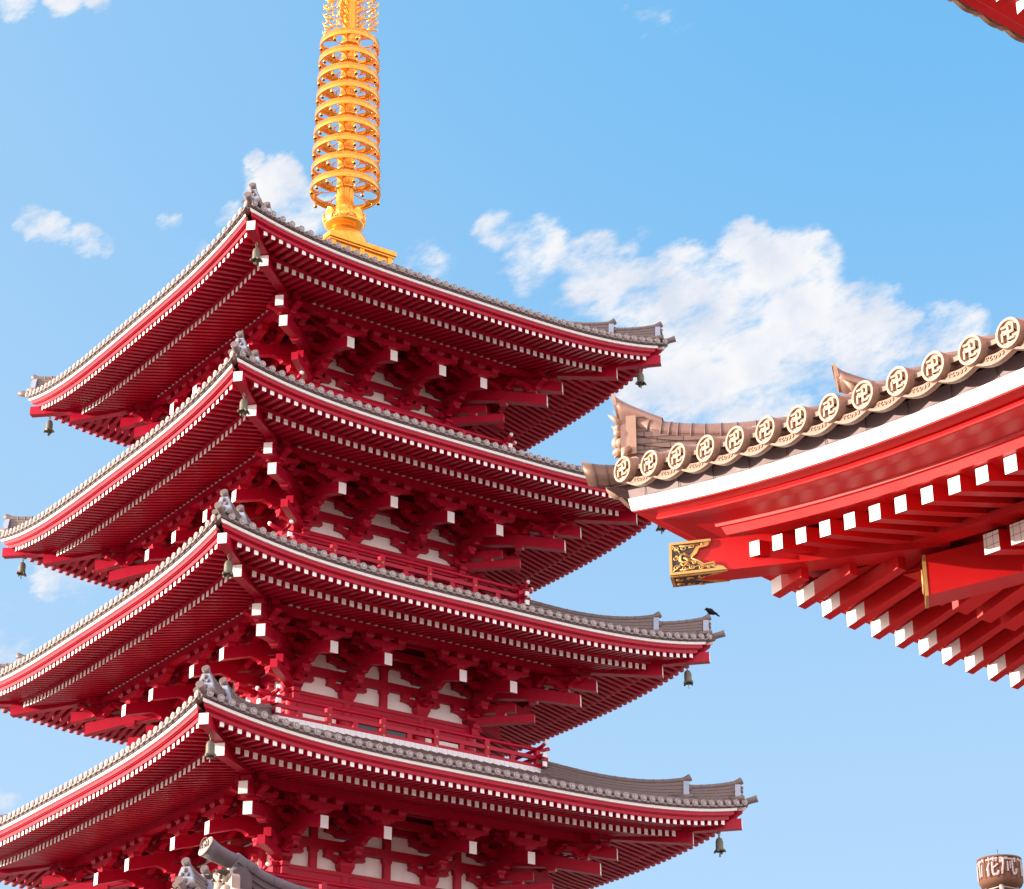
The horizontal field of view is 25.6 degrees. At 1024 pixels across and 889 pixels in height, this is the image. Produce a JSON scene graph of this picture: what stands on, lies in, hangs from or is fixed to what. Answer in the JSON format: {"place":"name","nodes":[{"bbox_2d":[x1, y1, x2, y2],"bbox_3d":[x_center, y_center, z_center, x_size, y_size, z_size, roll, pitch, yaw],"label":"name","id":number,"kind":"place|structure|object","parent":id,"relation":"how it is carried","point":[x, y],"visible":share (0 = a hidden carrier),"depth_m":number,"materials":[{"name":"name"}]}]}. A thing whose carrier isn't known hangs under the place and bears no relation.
{"place":"outdoors","nodes":[
{"label":"outdoors","id":0,"kind":"place"},
{"bbox_2d":[198,837,309,888],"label":"hall","id":1,"kind":"structure","parent":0,"point":[239,871],"depth_m":27.00,"materials":[{"name":"grey tile"}]},
{"bbox_2d":[0,0,1023,888],"label":"sky","id":2,"kind":"structure","parent":0,"point":[794,190],"materials":[{"name":"blue"}]},
{"bbox_2d":[581,0,1023,688],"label":"temple gate","id":3,"kind":"structure","parent":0,"point":[893,502],"depth_m":18.99,"materials":[{"name":"red wood"}]},
{"label":"ground","id":4,"kind":"structure","parent":0,"visible":0},
{"bbox_2d":[0,0,757,888],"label":"pagoda","id":5,"kind":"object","parent":4,"relation":"on","point":[370,664],"visible":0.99,"depth_m":52.57,"materials":[{"name":"wood"}]},
{"bbox_2d":[16,556,25,578],"bbox_3d":[-12.554,3.116,57.728,0.236,0.695,0.236,2,-25,1],"label":"wind bell","id":6,"kind":"object","parent":5,"relation":"hanging from","point":[20,572],"visible":1,"depth_m":57.65,"materials":[{"name":"grey metal"}]},
{"bbox_2d":[43,415,53,435],"bbox_3d":[-12.190,-0.544,59.350,0.236,0.695,0.236,21,-31,-36],"label":"wind bell","id":7,"kind":"object","parent":5,"relation":"hanging from","point":[48,430],"visible":1,"depth_m":59.26,"materials":[{"name":"grey metal"}]},
{"bbox_2d":[203,732,216,762],"bbox_3d":[-5.994,5.980,44.752,0.236,0.695,0.236,7,-23,-18],"label":"wind bell","id":8,"kind":"object","parent":5,"relation":"hanging from","point":[210,749],"visible":1,"depth_m":44.67,"materials":[{"name":"grey metal"}]},
{"bbox_2d":[222,553,233,580],"bbox_3d":[-5.917,2.514,46.984,0.236,0.695,0.236,1,-26,-3],"label":"wind bell","id":9,"kind":"object","parent":5,"relation":"hanging from","point":[227,572],"visible":1,"depth_m":46.90,"materials":[{"name":"grey metal"}]},
{"bbox_2d":[237,392,249,417],"bbox_3d":[-5.851,-0.905,49.122,0.236,0.695,0.236,-8,-29,12],"label":"wind bell","id":10,"kind":"object","parent":5,"relation":"hanging from","point":[243,408],"visible":1,"depth_m":49.04,"materials":[{"name":"grey metal"}]},
{"bbox_2d":[250,242,262,265],"bbox_3d":[-5.804,-4.375,51.149,0.236,0.695,0.236,-12,-27,20],"label":"wind bell","id":11,"kind":"object","parent":5,"relation":"hanging from","point":[256,258],"visible":1,"depth_m":51.07,"materials":[{"name":"grey metal"}]},
{"bbox_2d":[635,367,646,388],"bbox_3d":[3.248,-1.730,56.968,0.236,0.695,0.236,-18,-32,28],"label":"wind bell","id":12,"kind":"object","parent":5,"relation":"hanging from","point":[640,382],"visible":1,"depth_m":56.89,"materials":[{"name":"grey metal"}]},
{"bbox_2d":[656,525,665,533],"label":"wind bell","id":13,"kind":"object","parent":5,"relation":"hanging from","point":[659,528],"visible":0.21,"depth_m":55.16,"materials":[{"name":"grey metal"}]},
{"bbox_2d":[684,664,692,686],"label":"wind bell","id":14,"kind":"object","parent":5,"relation":"hanging from","point":[688,680],"visible":1,"depth_m":53.38,"materials":[{"name":"grey metal"}]},
{"bbox_2d":[704,608,719,616],"bbox_3d":[4.789,4.028,54.011,0.381,0.248,0.146,-4,-25,9],"label":"crow","id":15,"kind":"object","parent":5,"relation":"on","point":[710,611],"visible":1,"depth_m":53.97,"materials":[{"name":"black"}]},
{"bbox_2d":[714,831,725,856],"bbox_3d":[4.757,9.123,51.665,0.236,0.695,0.236,9,-28,-19],"label":"wind bell","id":16,"kind":"object","parent":5,"relation":"hanging from","point":[720,849],"visible":1,"depth_m":51.58,"materials":[{"name":"grey metal"}]},
{"bbox_2d":[977,850,1023,888],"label":"observation tower","id":17,"kind":"structure","parent":4,"relation":"on","point":[1001,871],"depth_m":148.78,"materials":[{"name":"metal"}]}
]}

